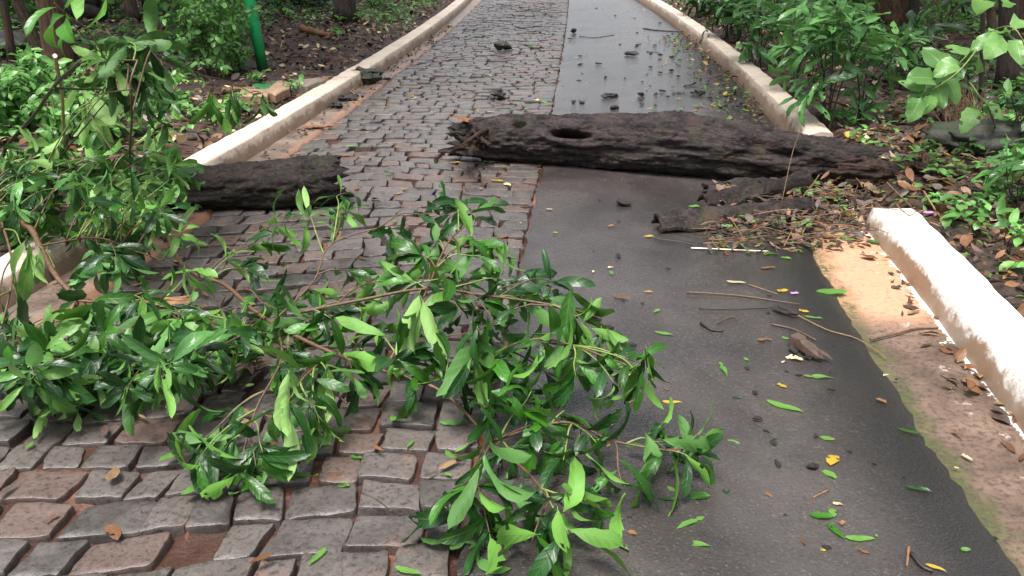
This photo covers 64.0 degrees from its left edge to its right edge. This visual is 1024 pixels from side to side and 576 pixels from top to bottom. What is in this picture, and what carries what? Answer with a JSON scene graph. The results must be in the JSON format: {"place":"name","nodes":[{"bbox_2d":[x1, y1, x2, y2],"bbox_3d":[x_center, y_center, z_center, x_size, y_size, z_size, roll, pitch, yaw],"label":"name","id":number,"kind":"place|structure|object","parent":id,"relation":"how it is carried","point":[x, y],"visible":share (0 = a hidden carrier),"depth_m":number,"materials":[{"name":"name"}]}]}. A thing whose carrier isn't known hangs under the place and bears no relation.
{"place":"outdoors","nodes":[
{"label":"outdoors","id":0,"kind":"place"},
{"bbox_2d":[0,0,568,575],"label":"cobblestone paving","id":1,"kind":"structure","parent":0,"point":[152,514],"depth_m":2.96,"materials":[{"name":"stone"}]},
{"bbox_2d":[104,524,121,539],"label":"fallen leaf","id":2,"kind":"object","parent":1,"relation":"on","point":[116,530],"visible":1,"depth_m":2.40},
{"bbox_2d":[136,295,193,306],"bbox_3d":[-1.497,0.060,3.482,0.278,0.032,0.105,-8,25,-17],"label":"bark piece","id":3,"kind":"object","parent":1,"relation":"on","point":[181,299],"visible":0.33,"depth_m":3.49,"materials":[{"name":"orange wood"}]},
{"bbox_2d":[0,154,353,210],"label":"fallen log","id":4,"kind":"object","parent":1,"relation":"on","point":[249,185],"visible":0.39,"depth_m":4.95,"materials":[{"name":"wood"}]},
{"bbox_2d":[0,0,481,345],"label":"gutter","id":5,"kind":"object","parent":1,"relation":"on","point":[40,301],"visible":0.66,"depth_m":6.16,"materials":[{"name":"concrete"}]},
{"bbox_2d":[303,124,335,128],"bbox_3d":[-1.625,-1.366,6.925,0.262,0.040,0.105,0,24,0],"label":"bark piece","id":6,"kind":"object","parent":5,"relation":"on","point":[306,126],"visible":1,"depth_m":6.90,"materials":[{"name":"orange wood"}]},
{"bbox_2d":[338,93,357,100],"bbox_3d":[-1.617,-1.861,8.012,0.221,0.068,0.119,-10,26,-21],"label":"wood crumb","id":7,"kind":"object","parent":5,"relation":"on","point":[347,97],"visible":0.96,"depth_m":7.98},
{"bbox_2d":[351,66,383,84],"bbox_3d":[-1.561,-2.304,8.867,0.356,0.197,0.280,-14,28,-29],"label":"dark rock","id":8,"kind":"object","parent":5,"relation":"on","point":[371,75],"visible":0.84,"depth_m":8.82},
{"bbox_2d":[308,547,325,564],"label":"fallen leaf","id":9,"kind":"object","parent":1,"relation":"on","point":[321,552],"visible":1,"depth_m":2.30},
{"bbox_2d":[395,566,420,573],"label":"fallen leaf","id":10,"kind":"object","parent":1,"relation":"on","point":[403,569],"visible":1,"depth_m":2.22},
{"bbox_2d":[162,174,724,575],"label":"fallen branch","id":11,"kind":"object","parent":1,"relation":"on","point":[211,457],"visible":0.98,"depth_m":2.73,"materials":[{"name":"green plant"}]},
{"bbox_2d":[488,89,505,98],"bbox_3d":[-0.137,-1.971,8.277,0.222,0.095,0.207,19,30,37],"label":"wood crumb","id":12,"kind":"object","parent":1,"relation":"on","point":[498,93],"visible":1,"depth_m":8.21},
{"bbox_2d":[494,41,511,50],"bbox_3d":[-0.130,-3.322,11.211,0.260,0.126,0.249,1,24,3],"label":"wood crumb","id":13,"kind":"object","parent":1,"relation":"on","point":[499,46],"visible":1,"depth_m":11.14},
{"bbox_2d":[0,0,1023,309],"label":"forest floor","id":14,"kind":"structure","parent":0,"point":[956,228],"depth_m":7.73,"materials":[{"name":"soil"}]},
{"bbox_2d":[0,0,15,16],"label":"forest shrub","id":15,"kind":"object","parent":14,"relation":"on","point":[11,9],"visible":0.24,"depth_m":11.54,"materials":[{"name":"green plant"}]},
{"bbox_2d":[0,0,18,62],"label":"tree","id":16,"kind":"object","parent":14,"relation":"on","point":[8,32],"visible":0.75,"depth_m":8.39,"materials":[{"name":"brown plant"}]},
{"bbox_2d":[0,30,26,57],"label":"grey boulder","id":17,"kind":"object","parent":14,"relation":"on","point":[19,37],"visible":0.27,"depth_m":8.95,"materials":[{"name":"stone"}]},
{"bbox_2d":[0,66,39,135],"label":"forest shrub","id":18,"kind":"object","parent":14,"relation":"on","point":[7,110],"visible":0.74,"depth_m":5.90,"materials":[{"name":"green plant"}]},
{"bbox_2d":[10,0,36,16],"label":"forest shrub","id":19,"kind":"object","parent":14,"relation":"on","point":[31,7],"visible":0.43,"depth_m":11.39,"materials":[{"name":"green plant"}]},
{"bbox_2d":[11,0,41,54],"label":"tree","id":20,"kind":"object","parent":14,"relation":"on","point":[24,16],"visible":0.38,"depth_m":8.76,"materials":[{"name":"brown plant"}]},
{"bbox_2d":[0,42,72,127],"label":"forest shrub","id":21,"kind":"object","parent":14,"relation":"on","point":[37,67],"visible":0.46,"depth_m":6.05,"materials":[{"name":"green plant"}]},
{"bbox_2d":[0,16,91,29],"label":"old log","id":22,"kind":"object","parent":14,"relation":"on","point":[15,23],"visible":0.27,"depth_m":10.84,"materials":[{"name":"brown wood"}]},
{"bbox_2d":[1,70,106,144],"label":"forest shrub","id":23,"kind":"object","parent":14,"relation":"on","point":[52,115],"visible":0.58,"depth_m":5.74,"materials":[{"name":"green plant"}]},
{"bbox_2d":[35,0,75,75],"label":"tree","id":24,"kind":"object","parent":14,"relation":"on","point":[48,50],"visible":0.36,"depth_m":7.99,"materials":[{"name":"brown plant"}]},
{"bbox_2d":[8,0,107,21],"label":"old log","id":25,"kind":"object","parent":14,"relation":"on","point":[91,11],"visible":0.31,"depth_m":11.78,"materials":[{"name":"brown wood"}]},
{"bbox_2d":[84,0,100,7],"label":"old log","id":26,"kind":"object","parent":14,"relation":"on","point":[96,3],"visible":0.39,"depth_m":12.16,"materials":[{"name":"wood"}]},
{"bbox_2d":[101,0,124,18],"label":"forest shrub","id":27,"kind":"object","parent":14,"relation":"on","point":[109,2],"visible":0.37,"depth_m":12.45,"materials":[{"name":"green plant"}]},
{"bbox_2d":[64,66,168,136],"bbox_3d":[-2.958,-1.331,6.006,0.687,0.629,0.535,0,24,0],"label":"forest shrub","id":28,"kind":"object","parent":14,"relation":"on","point":[136,118],"visible":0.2,"depth_m":5.99,"materials":[{"name":"green plant"}]},
{"bbox_2d":[123,0,141,21],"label":"tree","id":29,"kind":"object","parent":14,"relation":"on","point":[131,8],"visible":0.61,"depth_m":12.12,"materials":[{"name":"brown plant"}]},
{"bbox_2d":[148,70,204,109],"bbox_3d":[-2.970,-1.705,7.023,0.511,0.522,0.482,9,25,19],"label":"forest shrub","id":30,"kind":"object","parent":14,"relation":"on","point":[178,78],"visible":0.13,"depth_m":7.01,"materials":[{"name":"green plant"}]},
{"bbox_2d":[143,0,211,41],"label":"forest shrub","id":31,"kind":"object","parent":14,"relation":"on","point":[172,19],"visible":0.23,"depth_m":10.29,"materials":[{"name":"green plant"}]},
{"bbox_2d":[160,0,247,81],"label":"forest shrub","id":32,"kind":"object","parent":14,"relation":"on","point":[208,18],"visible":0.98,"depth_m":8.10,"materials":[{"name":"green plant"}]},
{"bbox_2d":[198,5,261,71],"bbox_3d":[-2.934,-2.642,8.747,0.690,0.748,0.776,0,24,0],"label":"forest shrub","id":33,"kind":"object","parent":14,"relation":"on","point":[241,28],"visible":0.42,"depth_m":8.62,"materials":[{"name":"green plant"}]},
{"bbox_2d":[0,0,471,312],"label":"kerb","id":34,"kind":"structure","parent":14,"relation":"on","point":[247,142],"depth_m":6.55,"materials":[{"name":"paint"}]},
{"bbox_2d":[238,88,268,103],"bbox_3d":[-2.393,-1.787,7.624,0.270,0.089,0.437,-4,24,-10],"label":"flagstone","id":35,"kind":"object","parent":14,"relation":"on","point":[248,96],"visible":0.62,"depth_m":7.47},
{"bbox_2d":[244,0,275,88],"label":"green pole","id":36,"kind":"object","parent":14,"relation":"on","point":[258,46],"visible":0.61,"depth_m":8.66,"materials":[{"name":"metal"}]},
{"bbox_2d":[266,81,290,102],"bbox_3d":[-2.203,-1.871,7.789,0.192,0.089,0.744,-2,24,-5],"label":"flagstone","id":37,"kind":"object","parent":14,"relation":"on","point":[277,91],"visible":0.84,"depth_m":7.64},
{"bbox_2d":[282,73,303,96],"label":"seedling","id":38,"kind":"object","parent":14,"relation":"on","point":[300,80],"visible":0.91,"depth_m":7.80,"materials":[{"name":"green plant"}]},
{"bbox_2d":[291,77,325,94],"bbox_3d":[-2.003,-1.988,8.049,0.298,0.089,0.540,0,24,0],"label":"flagstone","id":39,"kind":"object","parent":14,"relation":"on","point":[310,84],"visible":0.73,"depth_m":7.93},
{"bbox_2d":[298,24,332,37],"bbox_3d":[-2.727,-3.577,11.412,0.103,0.118,0.867,-19,30,-36],"label":"old log","id":40,"kind":"object","parent":14,"relation":"on","point":[310,30],"visible":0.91,"depth_m":11.40,"materials":[{"name":"brown wood"}]},
{"bbox_2d":[297,0,334,9],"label":"forest shrub","id":41,"kind":"object","parent":14,"relation":"on","point":[317,3],"visible":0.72,"depth_m":14.13,"materials":[{"name":"green plant"}]},
{"bbox_2d":[331,0,359,22],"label":"tree","id":42,"kind":"object","parent":14,"relation":"on","point":[346,8],"visible":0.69,"depth_m":12.80,"materials":[{"name":"brown plant"}]},
{"bbox_2d":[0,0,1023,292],"bbox_3d":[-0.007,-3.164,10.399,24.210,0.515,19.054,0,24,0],"label":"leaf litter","id":43,"kind":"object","parent":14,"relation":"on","point":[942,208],"visible":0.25,"depth_m":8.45,"materials":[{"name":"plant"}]},
{"bbox_2d":[221,86,257,92],"bbox_3d":[-2.588,-1.905,7.830,0.368,0.047,0.105,-10,26,-22],"label":"bark piece","id":44,"kind":"object","parent":43,"relation":"on","point":[235,88],"visible":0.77,"depth_m":7.78,"materials":[{"name":"orange wood"}]},
{"bbox_2d":[243,69,271,82],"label":"seedling","id":45,"kind":"object","parent":43,"relation":"on","point":[257,74],"visible":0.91,"depth_m":8.03,"materials":[{"name":"green plant"}]},
{"bbox_2d":[0,0,1023,269],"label":"ground cover","id":46,"kind":"object","parent":14,"relation":"on","point":[956,212],"visible":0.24,"depth_m":7.02,"materials":[{"name":"green plant"}]},
{"bbox_2d":[680,0,725,17],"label":"understory shrub","id":47,"kind":"object","parent":14,"relation":"on","point":[701,7],"visible":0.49,"depth_m":14.00,"materials":[{"name":"green plant"}]},
{"bbox_2d":[697,0,758,42],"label":"understory shrub","id":48,"kind":"object","parent":14,"relation":"on","point":[718,16],"visible":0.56,"depth_m":11.25,"materials":[{"name":"green plant"}]},
{"bbox_2d":[637,0,833,136],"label":"kerb","id":49,"kind":"structure","parent":14,"relation":"on","point":[754,79],"depth_m":8.80,"materials":[{"name":"paint"}]},
{"bbox_2d":[716,0,810,68],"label":"understory shrub","id":50,"kind":"object","parent":14,"relation":"on","point":[754,28],"visible":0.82,"depth_m":9.15,"materials":[{"name":"green plant"}]},
{"bbox_2d":[735,0,797,26],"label":"understory shrub","id":51,"kind":"object","parent":14,"relation":"on","point":[777,2],"visible":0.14,"depth_m":11.96,"materials":[{"name":"green plant"}]},
{"bbox_2d":[752,0,843,96],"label":"understory shrub","id":52,"kind":"object","parent":14,"relation":"on","point":[796,18],"visible":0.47,"depth_m":7.64,"materials":[{"name":"green plant"}]},
{"bbox_2d":[781,0,874,45],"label":"understory shrub","id":53,"kind":"object","parent":14,"relation":"on","point":[860,5],"visible":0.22,"depth_m":9.31,"materials":[{"name":"green plant"}]},
{"bbox_2d":[769,0,895,129],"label":"understory shrub","id":54,"kind":"object","parent":14,"relation":"on","point":[828,34],"visible":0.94,"depth_m":6.34,"materials":[{"name":"green plant"}]},
{"bbox_2d":[829,0,879,26],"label":"understory shrub","id":55,"kind":"object","parent":14,"relation":"on","point":[863,1],"visible":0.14,"depth_m":11.37,"materials":[{"name":"green plant"}]},
{"bbox_2d":[796,1,945,128],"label":"understory shrub","id":56,"kind":"object","parent":14,"relation":"on","point":[888,46],"visible":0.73,"depth_m":6.52,"materials":[{"name":"green plant"}]},
{"bbox_2d":[869,0,922,29],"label":"tree","id":57,"kind":"object","parent":14,"relation":"on","point":[898,9],"visible":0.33,"depth_m":11.68,"materials":[{"name":"brown plant"}]},
{"bbox_2d":[908,0,919,30],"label":"tree","id":58,"kind":"object","parent":14,"relation":"on","point":[913,5],"visible":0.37,"depth_m":11.46,"materials":[{"name":"brown plant"}]},
{"bbox_2d":[858,3,970,89],"bbox_3d":[3.744,-2.203,7.676,0.919,0.920,0.876,15,28,30],"label":"understory shrub","id":59,"kind":"object","parent":14,"relation":"on","point":[911,15],"visible":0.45,"depth_m":7.50,"materials":[{"name":"green plant"}]},
{"bbox_2d":[864,208,1023,433],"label":"kerb","id":60,"kind":"structure","parent":14,"relation":"on","point":[981,319],"depth_m":3.55,"materials":[{"name":"white paint"}]},
{"bbox_2d":[892,53,1000,120],"bbox_3d":[3.534,-1.601,6.585,0.628,0.628,0.758,-7,25,-15],"label":"understory shrub","id":61,"kind":"object","parent":14,"relation":"on","point":[975,80],"visible":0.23,"depth_m":6.43,"materials":[{"name":"green plant"}]},
{"bbox_2d":[916,0,979,32],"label":"understory shrub","id":62,"kind":"object","parent":14,"relation":"on","point":[945,8],"visible":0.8,"depth_m":11.14,"materials":[{"name":"green plant"}]},
{"bbox_2d":[898,0,1023,160],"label":"heart leaved plant","id":63,"kind":"object","parent":14,"relation":"on","point":[948,72],"visible":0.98,"depth_m":4.84,"materials":[{"name":"green plant"}]},
{"bbox_2d":[939,193,991,221],"bbox_3d":[2.492,-0.432,4.507,0.232,0.166,0.198,0,24,0],"label":"seedling","id":64,"kind":"object","parent":14,"relation":"on","point":[988,206],"visible":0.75,"depth_m":4.48,"materials":[{"name":"green plant"}]},
{"bbox_2d":[961,2,971,19],"bbox_3d":[5.472,-8.465,10.534,5.118,9.659,5.291,0,24,0],"label":"tree","id":65,"kind":"object","parent":14,"relation":"on","point":[967,5],"visible":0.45,"depth_m":12.29,"materials":[{"name":"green plant"}]},
{"bbox_2d":[932,79,1002,121],"bbox_3d":[3.280,-1.324,6.048,0.665,0.436,0.433,0,24,0],"label":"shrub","id":66,"kind":"object","parent":14,"relation":"on","point":[959,110],"visible":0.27,"depth_m":6.02,"materials":[{"name":"plant"}]},
{"bbox_2d":[924,118,1023,156],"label":"mossy rock","id":67,"kind":"object","parent":14,"relation":"on","point":[986,133],"visible":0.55,"depth_m":5.50,"materials":[{"name":"stone"}]},
{"bbox_2d":[978,0,984,117],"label":"tree","id":68,"kind":"object","parent":14,"relation":"on","point":[982,31],"visible":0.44,"depth_m":6.30,"materials":[{"name":"brown plant"}]},
{"bbox_2d":[972,176,1007,200],"bbox_3d":[2.727,-0.520,4.633,0.196,0.177,0.256,0,24,0],"label":"seedling","id":69,"kind":"object","parent":14,"relation":"on","point":[990,193],"visible":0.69,"depth_m":4.62,"materials":[{"name":"green plant"}]},
{"bbox_2d":[986,0,997,31],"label":"tree","id":70,"kind":"object","parent":14,"relation":"on","point":[991,18],"visible":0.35,"depth_m":9.73,"materials":[{"name":"brown plant"}]},
{"bbox_2d":[968,138,1023,221],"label":"understory shrub","id":71,"kind":"object","parent":14,"relation":"on","point":[995,174],"visible":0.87,"depth_m":4.51,"materials":[{"name":"green plant"}]},
{"bbox_2d":[981,78,1023,136],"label":"understory shrub","id":72,"kind":"object","parent":14,"relation":"on","point":[1008,98],"visible":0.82,"depth_m":5.46,"materials":[{"name":"green plant"}]},
{"bbox_2d":[988,208,1023,254],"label":"seedling","id":73,"kind":"object","parent":14,"relation":"on","point":[1013,219],"visible":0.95,"depth_m":4.00,"materials":[{"name":"green plant"}]},
{"bbox_2d":[992,0,1020,90],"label":"tree","id":74,"kind":"object","parent":14,"relation":"on","point":[1007,65],"visible":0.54,"depth_m":7.43,"materials":[{"name":"brown plant"}]},
{"bbox_2d":[1019,0,1023,35],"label":"tree","id":75,"kind":"object","parent":14,"relation":"on","point":[1021,11],"visible":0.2,"depth_m":10.42,"materials":[{"name":"brown plant"}]},
{"bbox_2d":[457,0,1020,575],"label":"asphalt lane","id":76,"kind":"structure","parent":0,"point":[743,526],"depth_m":3.04,"materials":[{"name":"asphalt"}]},
{"bbox_2d":[0,25,1023,575],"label":"debris litter","id":77,"kind":"object","parent":76,"relation":"on","point":[856,221],"visible":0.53,"depth_m":4.64,"materials":[{"name":"brown plant"}]},
{"bbox_2d":[0,125,286,439],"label":"fallen branch","id":78,"kind":"object","parent":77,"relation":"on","point":[50,367],"visible":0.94,"depth_m":3.20,"materials":[{"name":"green plant"}]},
{"bbox_2d":[34,176,60,228],"bbox_3d":[-2.201,-0.399,3.851,0.048,0.207,0.238,6,25,13],"label":"leaning stick","id":79,"kind":"object","parent":78,"relation":"on","point":[37,222],"visible":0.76,"depth_m":3.88,"materials":[{"name":"brown wood"}]},
{"bbox_2d":[0,60,107,157],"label":"bare branch","id":80,"kind":"object","parent":78,"relation":"on","point":[45,98],"visible":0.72,"depth_m":3.73,"materials":[{"name":"wood"}]},
{"bbox_2d":[53,54,65,165],"bbox_3d":[-2.134,-0.739,3.917,0.047,0.974,1.915,-14,27,-28],"label":"broken stick","id":81,"kind":"object","parent":78,"relation":"on","point":[56,63],"visible":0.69,"depth_m":3.80,"materials":[{"name":"brown wood"}]},
{"bbox_2d":[62,99,108,154],"bbox_3d":[-2.382,-0.765,4.486,0.462,0.555,0.028,-4,24,-9],"label":"leaning stick","id":82,"kind":"object","parent":78,"relation":"on","point":[79,133],"visible":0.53,"depth_m":4.44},
{"bbox_2d":[0,0,277,242],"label":"hanging branch","id":83,"kind":"object","parent":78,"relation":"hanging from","point":[135,75],"visible":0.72,"depth_m":4.15,"materials":[{"name":"green plant"}]},
{"bbox_2d":[777,131,799,220],"bbox_3d":[1.614,-0.658,4.785,0.022,0.451,0.364,11,26,24],"label":"debris stick","id":84,"kind":"object","parent":77,"relation":"on","point":[787,176],"visible":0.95,"depth_m":4.73,"materials":[{"name":"brown wood"}]},
{"bbox_2d":[600,93,618,97],"bbox_3d":[0.974,-1.932,8.192,0.211,0.049,0.118,-10,26,-21],"label":"wood crumb","id":85,"kind":"object","parent":76,"relation":"on","point":[607,95],"visible":1,"depth_m":8.15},
{"bbox_2d":[617,198,630,205],"bbox_3d":[0.694,-0.536,5.078,0.090,0.033,0.098,3,24,7],"label":"wood crumb","id":86,"kind":"object","parent":76,"relation":"on","point":[624,202],"visible":1,"depth_m":5.05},
{"bbox_2d":[677,516,704,527],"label":"fallen leaf","id":87,"kind":"object","parent":76,"relation":"on","point":[686,523],"visible":1,"depth_m":2.38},
{"bbox_2d":[687,491,709,499],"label":"fallen leaf","id":88,"kind":"object","parent":76,"relation":"on","point":[698,495],"visible":0.87,"depth_m":2.49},
{"bbox_2d":[691,247,765,251],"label":"debris stick","id":89,"kind":"object","parent":76,"relation":"on","point":[724,249],"visible":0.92,"depth_m":4.36,"materials":[{"name":"white wood"}]},
{"bbox_2d":[438,110,1023,188],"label":"fallen log","id":90,"kind":"object","parent":76,"relation":"on","point":[679,143],"visible":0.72,"depth_m":5.55,"materials":[{"name":"wood"}]},
{"bbox_2d":[701,177,764,192],"bbox_3d":[1.446,-0.676,5.331,0.465,0.086,0.129,-10,26,-21],"label":"bark slab","id":91,"kind":"object","parent":76,"relation":"on","point":[737,181],"depth_m":5.30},
{"bbox_2d":[651,198,815,232],"bbox_3d":[1.304,-0.440,4.764,1.047,0.117,0.193,-7,25,-14],"label":"bark slab","id":92,"kind":"object","parent":76,"relation":"on","point":[684,219],"depth_m":4.69,"materials":[{"name":"wood"}]},
{"bbox_2d":[699,307,771,309],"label":"debris stick","id":93,"kind":"object","parent":76,"relation":"on","point":[734,308],"visible":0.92,"depth_m":3.69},
{"bbox_2d":[686,291,799,304],"bbox_3d":[1.070,0.043,3.809,0.513,0.009,0.032,6,25,14],"label":"debris stick","id":94,"kind":"object","parent":76,"relation":"on","point":[739,296],"visible":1,"depth_m":3.82,"materials":[{"name":"brown wood"}]},
{"bbox_2d":[697,171,813,205],"bbox_3d":[1.533,-0.625,5.090,0.854,0.145,0.156,-10,26,-20],"label":"bark slab","id":95,"kind":"object","parent":76,"relation":"on","point":[739,194],"depth_m":5.04,"materials":[{"name":"wood"}]},
{"bbox_2d":[772,305,798,316],"bbox_3d":[1.224,0.098,3.659,0.128,0.029,0.066,20,31,38],"label":"wood crumb","id":96,"kind":"object","parent":76,"relation":"on","point":[785,310],"visible":1,"depth_m":3.65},
{"bbox_2d":[767,400,804,412],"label":"fallen leaf","id":97,"kind":"object","parent":76,"relation":"on","point":[779,404],"visible":1,"depth_m":2.95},
{"bbox_2d":[771,323,815,340],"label":"debris stick","id":98,"kind":"object","parent":76,"relation":"on","point":[794,330],"visible":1,"depth_m":3.50,"materials":[{"name":"wood"}]},
{"bbox_2d":[787,332,832,359],"bbox_3d":[1.208,0.240,3.305,0.071,0.051,0.198,-12,27,-25],"label":"bark chunk","id":99,"kind":"object","parent":76,"relation":"on","point":[800,342],"visible":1,"depth_m":3.31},
{"bbox_2d":[809,511,832,517],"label":"fallen leaf","id":100,"kind":"object","parent":76,"relation":"on","point":[817,514],"visible":1,"depth_m":2.40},
{"bbox_2d":[784,202,872,246],"bbox_3d":[1.763,-0.384,4.659,0.829,0.094,0.113,-17,29,-33],"label":"debris stick","id":101,"kind":"object","parent":76,"relation":"on","point":[815,216],"visible":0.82,"depth_m":4.65,"materials":[{"name":"wood"}]},
{"bbox_2d":[826,455,839,464],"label":"fallen leaf","id":102,"kind":"object","parent":76,"relation":"on","point":[832,459],"visible":1,"depth_m":2.65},
{"bbox_2d":[817,289,849,293],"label":"fallen leaf","id":103,"kind":"object","parent":76,"relation":"on","point":[830,291],"visible":1,"depth_m":3.87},
{"bbox_2d":[827,523,844,538],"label":"fallen leaf","id":104,"kind":"object","parent":76,"relation":"on","point":[836,530],"visible":1,"depth_m":2.35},
{"bbox_2d":[798,315,886,358],"bbox_3d":[1.385,0.189,3.479,0.047,0.007,0.500,-14,28,-29],"label":"debris stick","id":105,"kind":"object","parent":76,"relation":"on","point":[841,334],"visible":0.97,"depth_m":3.47,"materials":[{"name":"wood"}]},
{"bbox_2d":[845,535,875,540],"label":"fallen leaf","id":106,"kind":"object","parent":76,"relation":"on","point":[858,538],"visible":1,"depth_m":2.31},
{"bbox_2d":[905,485,931,491],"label":"fallen leaf","id":107,"kind":"object","parent":76,"relation":"on","point":[920,488],"visible":1,"depth_m":2.52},
{"bbox_2d":[909,551,932,572],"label":"debris stick","id":108,"kind":"object","parent":76,"relation":"on","point":[917,560],"visible":1,"depth_m":2.22,"materials":[{"name":"grey wood"}]},
{"bbox_2d":[773,127,1023,575],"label":"gutter","id":109,"kind":"object","parent":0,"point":[989,478],"visible":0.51,"depth_m":3.10,"materials":[{"name":"concrete"}]},
{"bbox_2d":[870,327,938,340],"bbox_3d":[1.660,0.189,3.481,0.352,0.011,0.033,-8,25,-16],"label":"debris stick","id":110,"kind":"object","parent":109,"relation":"on","point":[884,336],"visible":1,"depth_m":3.48,"materials":[{"name":"wood"}]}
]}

